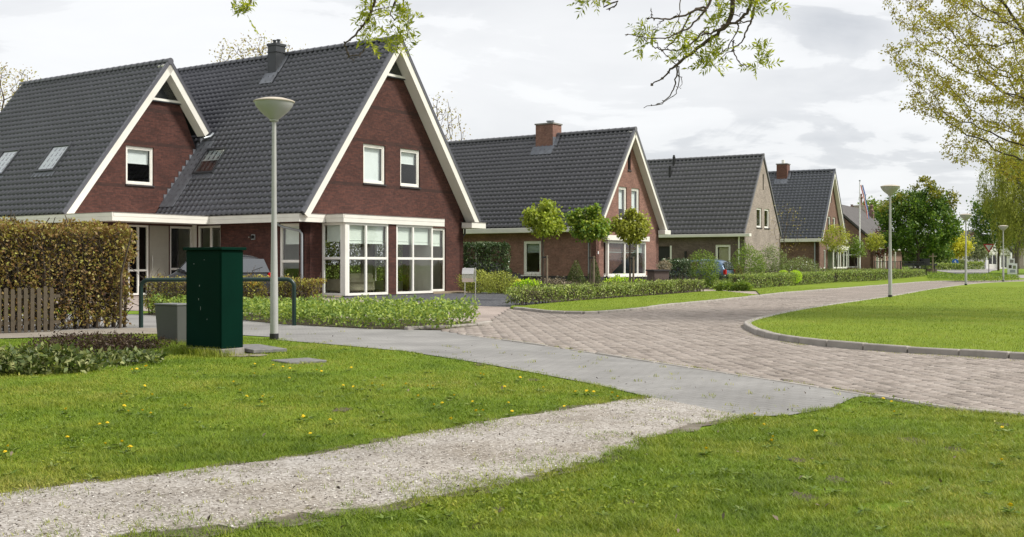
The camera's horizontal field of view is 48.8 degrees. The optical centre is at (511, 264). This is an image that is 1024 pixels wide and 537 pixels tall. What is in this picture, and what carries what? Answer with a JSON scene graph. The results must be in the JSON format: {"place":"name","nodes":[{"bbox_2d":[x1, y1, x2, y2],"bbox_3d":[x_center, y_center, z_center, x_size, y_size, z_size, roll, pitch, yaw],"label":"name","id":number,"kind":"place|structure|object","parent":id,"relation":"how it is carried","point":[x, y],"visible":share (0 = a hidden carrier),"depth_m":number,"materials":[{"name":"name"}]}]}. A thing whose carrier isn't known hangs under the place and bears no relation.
{"place":"outdoors","nodes":[
{"label":"outdoors","id":0,"kind":"place"},
{"bbox_2d":[0,328,156,337],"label":"sandy path","id":1,"kind":"structure","parent":0,"point":[90,331],"depth_m":21.36,"materials":[{"name":"beige sand"}]},
{"bbox_2d":[0,286,59,332],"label":"picket fence","id":2,"kind":"object","parent":1,"relation":"on","point":[31,322],"visible":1,"depth_m":21.33,"materials":[{"name":"brown wood"}]},
{"bbox_2d":[0,34,485,296],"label":"brick house","id":3,"kind":"structure","parent":0,"point":[167,160],"depth_m":48.49,"materials":[{"name":"brick"}]},
{"bbox_2d":[0,148,20,176],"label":"roof window","id":4,"kind":"structure","parent":3,"relation":"in","point":[7,156],"depth_m":50.28,"materials":[{"name":"glass"}]},
{"bbox_2d":[30,143,71,177],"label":"roof window","id":5,"kind":"structure","parent":3,"relation":"in","point":[50,168],"depth_m":48.10,"materials":[{"name":"glass"}]},
{"bbox_2d":[128,225,148,294],"bbox_3d":[-15.258,-0.170,45.960,0.092,2.860,1.000,0,0,35],"label":"window","id":6,"kind":"structure","parent":3,"relation":"in","point":[137,269],"depth_m":45.94,"materials":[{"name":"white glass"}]},
{"bbox_2d":[125,145,154,186],"bbox_3d":[-15.992,-4.180,48.277,0.300,1.700,1.470,0,0,35],"label":"window","id":7,"kind":"structure","parent":3,"relation":"in","point":[134,154],"depth_m":48.43,"materials":[{"name":"white glass"}]},
{"bbox_2d":[149,225,168,293],"bbox_3d":[-14.630,-0.170,46.773,0.198,2.860,1.010,0,0,35],"label":"front door","id":8,"kind":"structure","parent":3,"relation":"in","point":[158,235],"depth_m":46.78,"materials":[{"name":"paint"}]},
{"bbox_2d":[192,146,227,178],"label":"roof window","id":9,"kind":"structure","parent":3,"relation":"in","point":[219,149],"depth_m":49.38,"materials":[{"name":"glass"}]},
{"bbox_2d":[280,223,298,293],"bbox_3d":[-8.774,-0.215,45.055,1.200,2.830,0.190,0,0,35],"label":"window","id":10,"kind":"structure","parent":3,"relation":"in","point":[292,237],"depth_m":45.24,"materials":[{"name":"white glass"}]},
{"bbox_2d":[322,222,341,295],"bbox_3d":[-7.116,-0.205,44.983,1.100,2.910,0.190,0,0,35],"label":"window","id":11,"kind":"structure","parent":3,"relation":"in","point":[334,230],"depth_m":45.05,"materials":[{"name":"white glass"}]},
{"bbox_2d":[327,273,374,292],"bbox_3d":[-6.832,0.815,47.897,0.880,0.850,2.120,0,0,35],"label":"sofa","id":12,"kind":"object","parent":3,"relation":"on","point":[356,281],"visible":0.62,"depth_m":47.52,"materials":[{"name":"beige fabric"}]},
{"bbox_2d":[348,222,387,295],"bbox_3d":[-5.885,-0.205,45.675,0.192,2.910,2.430,0,0,35],"label":"window","id":13,"kind":"structure","parent":3,"relation":"in","point":[373,233],"depth_m":45.57,"materials":[{"name":"white glass"}]},
{"bbox_2d":[363,144,386,185],"bbox_3d":[-5.914,-4.210,47.890,0.300,1.720,1.450,0,0,35],"label":"window","id":14,"kind":"structure","parent":3,"relation":"in","point":[371,153],"depth_m":48.05,"materials":[{"name":"white glass"}]},
{"bbox_2d":[400,148,420,188],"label":"window","id":15,"kind":"structure","parent":3,"relation":"in","point":[406,155],"depth_m":49.98,"materials":[{"name":"white glass"}]},
{"bbox_2d":[396,224,432,293],"bbox_3d":[-4.209,-0.205,48.081,0.192,2.910,2.440,0,0,35],"label":"window","id":16,"kind":"structure","parent":3,"relation":"in","point":[419,234],"depth_m":47.95,"materials":[{"name":"white glass"}]},
{"bbox_2d":[433,228,444,291],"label":"window","id":17,"kind":"structure","parent":3,"relation":"in","point":[436,233],"depth_m":51.79,"materials":[{"name":"white glass"}]},
{"bbox_2d":[8,295,509,322],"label":"driveway","id":18,"kind":"structure","parent":0,"point":[487,313],"depth_m":32.30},
{"bbox_2d":[159,255,270,298],"bbox_3d":[-10.246,0.476,38.614,4.315,1.648,2.101,0,0,35],"label":"parked car","id":19,"kind":"object","parent":18,"relation":"on","point":[250,262],"visible":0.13,"depth_m":37.77,"materials":[{"name":"grey paint"}]},
{"bbox_2d":[0,397,743,536],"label":"gravel path","id":20,"kind":"structure","parent":0,"point":[544,432],"depth_m":6.88,"materials":[{"name":"grey gravel"}]},
{"bbox_2d":[2,398,718,536],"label":"weeds","id":21,"kind":"object","parent":20,"relation":"on","point":[85,488],"visible":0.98,"depth_m":6.68,"materials":[{"name":"green plant"}]},
{"bbox_2d":[1,314,865,415],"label":"footpath","id":22,"kind":"structure","parent":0,"point":[563,363],"depth_m":14.17,"materials":[{"name":"grey concrete"}]},
{"bbox_2d":[139,277,295,327],"bbox_3d":[-6.110,0.838,23.500,3.172,1.124,0.131,0,0,-16],"label":"hoop barrier","id":23,"kind":"object","parent":22,"relation":"on","point":[245,279],"visible":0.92,"depth_m":23.61,"materials":[{"name":"grey metal"}]},
{"bbox_2d":[15,339,823,533],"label":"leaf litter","id":24,"kind":"object","parent":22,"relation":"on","point":[338,487],"visible":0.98,"depth_m":7.39,"materials":[{"name":"brown plant"}]},
{"bbox_2d":[56,325,1014,406],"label":"joint weeds","id":25,"kind":"object","parent":22,"relation":"on","point":[690,366],"visible":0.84,"depth_m":14.19,"materials":[{"name":"green plant"}]},
{"bbox_2d":[0,265,1023,536],"bbox_3d":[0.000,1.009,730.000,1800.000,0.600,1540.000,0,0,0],"label":"ground","id":26,"kind":"structure","parent":0,"point":[666,467],"depth_m":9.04,"materials":[{"name":"green plant"}]},
{"bbox_2d":[0,61,40,109],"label":"bare tree","id":27,"kind":"object","parent":26,"relation":"on","point":[5,93],"visible":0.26,"depth_m":77.77,"materials":[{"name":"beige plant"}]},
{"bbox_2d":[0,340,125,375],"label":"variegated shrub","id":28,"kind":"object","parent":26,"relation":"on","point":[27,362],"visible":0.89,"depth_m":13.51,"materials":[{"name":"green plant"}]},
{"bbox_2d":[0,210,138,330],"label":"beech hedge","id":29,"kind":"object","parent":26,"relation":"on","point":[86,305],"visible":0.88,"depth_m":22.55,"materials":[{"name":"brown plant"}]},
{"bbox_2d":[9,327,183,354],"bbox_3d":[-5.979,1.162,16.390,2.513,0.518,1.260,0,0,0],"label":"barberry shrub","id":30,"kind":"object","parent":26,"relation":"on","point":[103,342],"visible":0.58,"depth_m":16.21,"materials":[{"name":"brown plant"}]},
{"bbox_2d":[92,345,168,366],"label":"variegated shrub","id":31,"kind":"object","parent":26,"relation":"on","point":[117,355],"visible":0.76,"depth_m":14.69,"materials":[{"name":"green plant"}]},
{"bbox_2d":[95,332,176,348],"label":"barberry shrub","id":32,"kind":"object","parent":26,"relation":"on","point":[150,338],"visible":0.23,"depth_m":17.40,"materials":[{"name":"brown plant"}]},
{"bbox_2d":[154,303,185,343],"bbox_3d":[-5.351,0.986,17.903,0.569,0.728,0.384,0,0,35],"label":"junction box","id":33,"kind":"object","parent":26,"relation":"on","point":[170,320],"visible":0.61,"depth_m":17.73,"materials":[{"name":"grey paint"}]},
{"bbox_2d":[183,247,245,355],"bbox_3d":[-4.322,0.552,16.384,0.840,1.595,0.470,0,0,35],"label":"utility cabinet","id":34,"kind":"object","parent":26,"relation":"on","point":[214,297],"visible":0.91,"depth_m":16.19,"materials":[{"name":"metal"}]},
{"bbox_2d":[209,30,305,62],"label":"bare tree","id":35,"kind":"object","parent":26,"relation":"on","point":[258,48],"visible":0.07,"depth_m":84.16,"materials":[{"name":"beige plant"}]},
{"bbox_2d":[243,344,286,352],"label":"concrete slab","id":36,"kind":"structure","parent":26,"relation":"on","point":[254,348],"depth_m":16.59,"materials":[{"name":"grey concrete"}]},
{"bbox_2d":[253,97,294,339],"bbox_3d":[-4.112,-0.782,19.491,0.708,4.205,0.708,0,0,0],"label":"street lamp","id":37,"kind":"object","parent":26,"relation":"on","point":[274,110],"visible":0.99,"depth_m":19.44,"materials":[{"name":"grey metal"}]},
{"bbox_2d":[266,268,326,314],"bbox_3d":[-5.479,0.716,28.889,1.705,1.366,0.906,0,0,18],"label":"young hedge","id":38,"kind":"object","parent":26,"relation":"on","point":[284,288],"visible":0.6,"depth_m":28.76,"materials":[{"name":"green plant"}]},
{"bbox_2d":[273,358,326,363],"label":"concrete slab","id":39,"kind":"structure","parent":26,"relation":"on","point":[298,360],"depth_m":15.01,"materials":[{"name":"grey concrete"}]},
{"bbox_2d":[144,312,476,329],"bbox_3d":[-5.611,1.286,26.375,11.649,0.001,3.136,0,0,34],"label":"planting bed","id":40,"kind":"object","parent":26,"relation":"on","point":[370,325],"visible":0.32,"depth_m":24.46,"materials":[{"name":"soil"}]},
{"bbox_2d":[139,265,269,313],"bbox_3d":[-7.908,0.794,29.087,3.535,1.584,1.091,0,0,2],"label":"young hedge","id":41,"kind":"object","parent":40,"relation":"on","point":[153,286],"visible":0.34,"depth_m":29.04,"materials":[{"name":"green plant"}]},
{"bbox_2d":[144,290,480,329],"bbox_3d":[-5.493,1.005,26.496,11.733,0.751,3.196,0,0,36],"label":"ground cover","id":42,"kind":"object","parent":40,"relation":"on","point":[331,310],"visible":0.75,"depth_m":24.08,"materials":[{"name":"green plant"}]},
{"bbox_2d":[12,396,647,490],"bbox_3d":[-0.694,1.301,8.634,0.572,0.001,6.516,0,0,41],"label":"path edge","id":43,"kind":"object","parent":26,"relation":"on","point":[320,451],"visible":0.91,"depth_m":7.96,"materials":[{"name":"soil"}]},
{"bbox_2d":[325,239,402,280],"bbox_3d":[-7.556,-0.012,58.600,12.424,3.449,1.327,0,0,35],"label":"laurel hedge","id":44,"kind":"object","parent":26,"relation":"on","point":[332,249],"visible":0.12,"depth_m":58.95,"materials":[{"name":"green plant"}]},
{"bbox_2d":[128,418,744,536],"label":"path edge","id":45,"kind":"object","parent":26,"relation":"on","point":[697,426],"visible":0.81,"depth_m":5.91,"materials":[{"name":"soil"}]},
{"bbox_2d":[325,292,551,306],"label":"dark gravel","id":46,"kind":"structure","parent":26,"relation":"on","point":[492,299],"depth_m":43.82,"materials":[{"name":"grey gravel"}]},
{"bbox_2d":[462,267,475,303],"bbox_3d":[-1.351,0.725,35.456,0.396,1.250,0.338,0,0,8],"label":"mailbox","id":47,"kind":"object","parent":46,"relation":"on","point":[468,274],"visible":0.88,"depth_m":35.33,"materials":[{"name":"metal"}]},
{"bbox_2d":[455,269,494,292],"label":"yellow shrub","id":48,"kind":"object","parent":46,"relation":"on","point":[481,276],"visible":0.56,"depth_m":50.37,"materials":[{"name":"green plant"}]},
{"bbox_2d":[480,270,519,293],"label":"yellow shrub","id":49,"kind":"object","parent":46,"relation":"on","point":[500,287],"visible":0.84,"depth_m":49.39,"materials":[{"name":"green plant"}]},
{"bbox_2d":[404,321,491,329],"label":"kerb","id":50,"kind":"structure","parent":26,"relation":"on","point":[440,326],"depth_m":22.83,"materials":[{"name":"concrete"}]},
{"bbox_2d":[429,91,470,140],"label":"bare tree","id":51,"kind":"object","parent":26,"relation":"on","point":[437,112],"visible":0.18,"depth_m":82.00,"materials":[{"name":"beige plant"}]},
{"bbox_2d":[463,239,511,290],"bbox_3d":[-1.322,0.109,54.722,2.647,2.905,1.374,0,0,-13],"label":"laurel hedge","id":52,"kind":"object","parent":26,"relation":"on","point":[503,247],"visible":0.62,"depth_m":54.45,"materials":[{"name":"green plant"}]},
{"bbox_2d":[231,0,790,107],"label":"ash tree","id":53,"kind":"object","parent":26,"relation":"on","point":[403,9],"visible":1,"depth_m":7.40,"materials":[{"name":"green plant"}]},
{"bbox_2d":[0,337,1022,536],"bbox_3d":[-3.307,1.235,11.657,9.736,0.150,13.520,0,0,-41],"label":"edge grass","id":54,"kind":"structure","parent":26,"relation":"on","point":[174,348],"depth_m":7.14,"materials":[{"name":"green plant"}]},
{"bbox_2d":[0,343,1023,528],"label":"weed rosettes","id":55,"kind":"object","parent":26,"relation":"on","point":[421,517],"visible":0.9,"depth_m":8.23,"materials":[{"name":"green plant"}]},
{"bbox_2d":[398,120,670,285],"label":"brick house","id":56,"kind":"structure","parent":26,"relation":"on","point":[508,180],"depth_m":64.16,"materials":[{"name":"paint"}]},
{"bbox_2d":[523,241,540,275],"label":"window","id":57,"kind":"structure","parent":56,"relation":"in","point":[529,246],"depth_m":63.07,"materials":[{"name":"white glass"}]},
{"bbox_2d":[607,241,646,276],"bbox_3d":[6.401,-0.280,63.105,0.240,1.980,4.430,0,0,35],"label":"window","id":58,"kind":"structure","parent":56,"relation":"in","point":[638,249],"depth_m":63.16,"materials":[{"name":"white glass"}]},
{"bbox_2d":[513,295,762,313],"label":"kerb","id":59,"kind":"structure","parent":26,"relation":"on","point":[611,311],"depth_m":31.50,"materials":[{"name":"concrete"}]},
{"bbox_2d":[460,334,871,396],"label":"kerb","id":60,"kind":"structure","parent":26,"relation":"on","point":[625,357],"depth_m":14.48,"materials":[{"name":"concrete"}]},
{"bbox_2d":[669,259,735,286],"bbox_3d":[10.642,0.500,65.020,4.230,1.600,2.060,0,0,33],"label":"parked car","id":61,"kind":"object","parent":26,"relation":"on","point":[725,267],"visible":0.2,"depth_m":63.84,"materials":[{"name":"blue paint"}]},
{"bbox_2d":[730,279,753,290],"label":"hosta clump","id":62,"kind":"object","parent":26,"relation":"on","point":[748,286],"visible":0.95,"depth_m":54.20,"materials":[{"name":"green plant"}]},
{"bbox_2d":[729,240,772,284],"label":"leafy shrub","id":63,"kind":"object","parent":26,"relation":"on","point":[755,266],"visible":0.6,"depth_m":64.27,"materials":[{"name":"green plant"}]},
{"bbox_2d":[756,243,790,277],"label":"leafy shrub","id":64,"kind":"object","parent":26,"relation":"on","point":[772,267],"visible":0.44,"depth_m":67.85,"materials":[{"name":"green plant"}]},
{"bbox_2d":[781,256,821,283],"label":"flowering shrub","id":65,"kind":"object","parent":26,"relation":"on","point":[799,263],"visible":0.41,"depth_m":73.71,"materials":[{"name":"green plant"}]},
{"bbox_2d":[768,160,848,276],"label":"brick house","id":66,"kind":"structure","parent":26,"relation":"on","point":[812,197],"depth_m":92.98,"materials":[{"name":"paint"}]},
{"bbox_2d":[817,224,851,269],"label":"street tree","id":67,"kind":"object","parent":26,"relation":"on","point":[834,243],"visible":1,"depth_m":83.72,"materials":[{"name":"green plant"}]},
{"bbox_2d":[846,234,868,269],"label":"street tree","id":68,"kind":"object","parent":26,"relation":"on","point":[859,251],"visible":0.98,"depth_m":85.34,"materials":[{"name":"green plant"}]},
{"bbox_2d":[859,180,868,267],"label":"flagpole","id":69,"kind":"object","parent":26,"relation":"on","point":[864,196],"visible":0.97,"depth_m":96.97,"materials":[{"name":"metal"}]},
{"bbox_2d":[864,231,886,268],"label":"street tree","id":70,"kind":"object","parent":26,"relation":"on","point":[873,244],"visible":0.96,"depth_m":86.89,"materials":[{"name":"green plant"}]},
{"bbox_2d":[869,226,894,267],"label":"copper beech","id":71,"kind":"object","parent":26,"relation":"on","point":[880,253],"visible":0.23,"depth_m":112.77,"materials":[{"name":"brown plant"}]},
{"bbox_2d":[743,281,1023,359],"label":"kerb","id":72,"kind":"structure","parent":26,"relation":"on","point":[751,328],"depth_m":17.06,"materials":[{"name":"concrete"}]},
{"bbox_2d":[760,280,1023,295],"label":"kerb","id":73,"kind":"structure","parent":26,"relation":"on","point":[779,293],"depth_m":62.06,"materials":[{"name":"concrete"}]},
{"bbox_2d":[875,261,926,274],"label":"metal railing","id":74,"kind":"object","parent":26,"relation":"on","point":[903,264],"visible":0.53,"depth_m":101.30,"materials":[{"name":"grey metal"}]},
{"bbox_2d":[871,174,964,267],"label":"chestnut tree","id":75,"kind":"object","parent":26,"relation":"on","point":[918,213],"visible":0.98,"depth_m":102.52,"materials":[{"name":"green plant"}]},
{"bbox_2d":[914,230,958,262],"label":"tree","id":76,"kind":"object","parent":26,"relation":"on","point":[945,254],"visible":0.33,"depth_m":138.97,"materials":[{"name":"green plant"}]},
{"bbox_2d":[924,262,964,269],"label":"hedge","id":77,"kind":"object","parent":26,"relation":"on","point":[946,266],"visible":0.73,"depth_m":135.38,"materials":[{"name":"green plant"}]},
{"bbox_2d":[872,394,1023,416],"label":"kerb","id":78,"kind":"structure","parent":26,"relation":"on","point":[903,400],"depth_m":10.32,"materials":[{"name":"concrete"}]},
{"bbox_2d":[940,231,976,259],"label":"tree","id":79,"kind":"object","parent":26,"relation":"on","point":[959,245],"visible":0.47,"depth_m":148.71,"materials":[{"name":"yellow plant"}]},
{"bbox_2d":[963,235,993,268],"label":"tree","id":80,"kind":"object","parent":26,"relation":"on","point":[980,253],"visible":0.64,"depth_m":157.20,"materials":[{"name":"green plant"}]},
{"bbox_2d":[957,236,1014,268],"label":"house","id":81,"kind":"structure","parent":26,"relation":"on","point":[992,262],"depth_m":172.73,"materials":[{"name":"paint"}]},
{"bbox_2d":[963,192,1022,270],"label":"dark tree","id":82,"kind":"object","parent":26,"relation":"on","point":[976,221],"visible":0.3,"depth_m":121.93,"materials":[{"name":"green plant"}]},
{"bbox_2d":[973,138,1023,273],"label":"willow tree","id":83,"kind":"object","parent":26,"relation":"on","point":[1008,206],"visible":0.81,"depth_m":107.04,"materials":[{"name":"green plant"}]},
{"bbox_2d":[0,0,1023,264],"label":"sky","id":84,"kind":"structure","parent":0,"point":[510,67],"materials":[{"name":"white"}]},
{"bbox_2d":[532,287,713,302],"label":"garden soil","id":85,"kind":"structure","parent":0,"point":[617,296],"depth_m":46.22,"materials":[{"name":"brown soil"}]},
{"bbox_2d":[520,198,566,283],"bbox_3d":[1.085,-0.495,40.525,1.667,3.792,1.727,0,0,41],"label":"ball tree","id":86,"kind":"object","parent":85,"relation":"on","point":[543,219],"visible":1,"depth_m":40.26,"materials":[{"name":"green plant"}]},
{"bbox_2d":[566,260,585,284],"bbox_3d":[3.043,0.557,53.506,1.296,1.613,1.303,0,0,0],"label":"cone conifer","id":87,"kind":"object","parent":85,"relation":"on","point":[575,268],"visible":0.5,"depth_m":53.37,"materials":[{"name":"green plant"}]},
{"bbox_2d":[563,202,615,297],"bbox_3d":[3.036,-0.517,44.058,1.925,3.836,1.563,0,0,22],"label":"ball tree","id":88,"kind":"object","parent":85,"relation":"on","point":[588,224],"visible":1,"depth_m":43.83,"materials":[{"name":"green plant"}]},
{"bbox_2d":[502,272,706,305],"bbox_3d":[4.407,0.956,43.389,1.195,1.316,19.656,0,0,26],"label":"privet hedge","id":89,"kind":"object","parent":85,"relation":"on","point":[573,290],"visible":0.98,"depth_m":40.42,"materials":[{"name":"green plant"}]},
{"bbox_2d":[608,206,652,281],"bbox_3d":[4.983,-0.531,47.914,2.122,3.863,1.514,0,0,0],"label":"ball tree","id":90,"kind":"object","parent":85,"relation":"on","point":[634,227],"visible":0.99,"depth_m":47.70,"materials":[{"name":"green plant"}]},
{"bbox_2d":[658,256,692,279],"bbox_3d":[8.797,0.559,60.239,1.823,2.129,1.624,0,0,-12],"label":"cherry laurel","id":91,"kind":"object","parent":85,"relation":"on","point":[682,264],"visible":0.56,"depth_m":59.82,"materials":[{"name":"green plant"}]},
{"bbox_2d":[687,249,720,288],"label":"forsythia shrub","id":92,"kind":"object","parent":85,"relation":"on","point":[709,267],"visible":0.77,"depth_m":60.60,"materials":[{"name":"green plant"}]},
{"bbox_2d":[709,280,737,290],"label":"hosta clump","id":93,"kind":"object","parent":85,"relation":"on","point":[722,285],"visible":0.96,"depth_m":54.36,"materials":[{"name":"green plant"}]},
{"bbox_2d":[510,291,755,310],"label":"verge lawn","id":94,"kind":"structure","parent":0,"point":[632,299],"depth_m":37.67,"materials":[{"name":"green plant"}]},
{"bbox_2d":[646,270,670,279],"bbox_3d":[7.384,0.785,57.016,0.940,1.030,0.920,0,0,-20],"label":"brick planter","id":95,"kind":"object","parent":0,"point":[656,274],"visible":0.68,"depth_m":56.67,"materials":[{"name":"brown brick"}]},
{"bbox_2d":[647,153,781,276],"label":"brick house","id":96,"kind":"structure","parent":0,"point":[719,207],"depth_m":78.82,"materials":[{"name":"paint"}]},
{"bbox_2d":[716,245,729,261],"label":"window","id":97,"kind":"structure","parent":96,"relation":"in","point":[724,250],"depth_m":76.90,"materials":[{"name":"white glass"}]},
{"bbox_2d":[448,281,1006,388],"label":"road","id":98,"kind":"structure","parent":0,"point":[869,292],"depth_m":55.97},
{"bbox_2d":[441,296,1023,411],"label":"road paving","id":99,"kind":"structure","parent":0,"point":[716,336],"depth_m":16.48,"materials":[{"name":"brick"}]},
{"bbox_2d":[511,281,1023,351],"bbox_3d":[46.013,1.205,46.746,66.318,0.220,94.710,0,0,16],"label":"island lawn","id":100,"kind":"structure","parent":0,"point":[1011,285],"depth_m":24.79,"materials":[{"name":"green plant"}]},
{"bbox_2d":[880,185,899,296],"bbox_3d":[13.965,-0.843,41.639,0.708,4.205,0.708,0,0,0],"label":"street lamp","id":101,"kind":"object","parent":100,"relation":"on","point":[890,190],"visible":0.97,"depth_m":41.59,"materials":[{"name":"grey metal"}]},
{"bbox_2d":[960,214,971,284],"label":"street lamp","id":102,"kind":"object","parent":100,"relation":"on","point":[965,217],"visible":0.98,"depth_m":65.38,"materials":[{"name":"grey metal"}]},
{"bbox_2d":[842,194,907,268],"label":"old house","id":103,"kind":"structure","parent":0,"point":[851,216],"depth_m":120.32,"materials":[{"name":"brick"}]},
{"bbox_2d":[752,276,1023,294],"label":"verge lawn","id":104,"kind":"structure","parent":0,"point":[865,283],"depth_m":69.26,"materials":[{"name":"green plant"}]},
{"bbox_2d":[727,266,834,288],"bbox_3d":[16.295,0.888,66.265,1.474,1.633,22.443,0,0,27],"label":"clipped hedge","id":105,"kind":"object","parent":104,"relation":"on","point":[759,279],"visible":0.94,"depth_m":63.44,"materials":[{"name":"green plant"}]},
{"bbox_2d":[827,266,924,282],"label":"clipped hedge","id":106,"kind":"object","parent":104,"relation":"on","point":[864,274],"visible":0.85,"depth_m":84.05,"materials":[{"name":"green plant"}]},
{"bbox_2d":[926,271,1019,281],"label":"clipped hedge","id":107,"kind":"object","parent":104,"relation":"on","point":[970,276],"visible":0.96,"depth_m":86.04,"materials":[{"name":"green plant"}]},
{"bbox_2d":[878,0,1023,184],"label":"oak tree","id":108,"kind":"object","parent":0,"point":[1000,99],"visible":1,"depth_m":27.47,"materials":[{"name":"green plant"}]},
{"bbox_2d":[937,268,996,273],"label":"road","id":109,"kind":"structure","parent":0,"point":[978,271],"depth_m":116.37,"materials":[{"name":"grey asphalt"}]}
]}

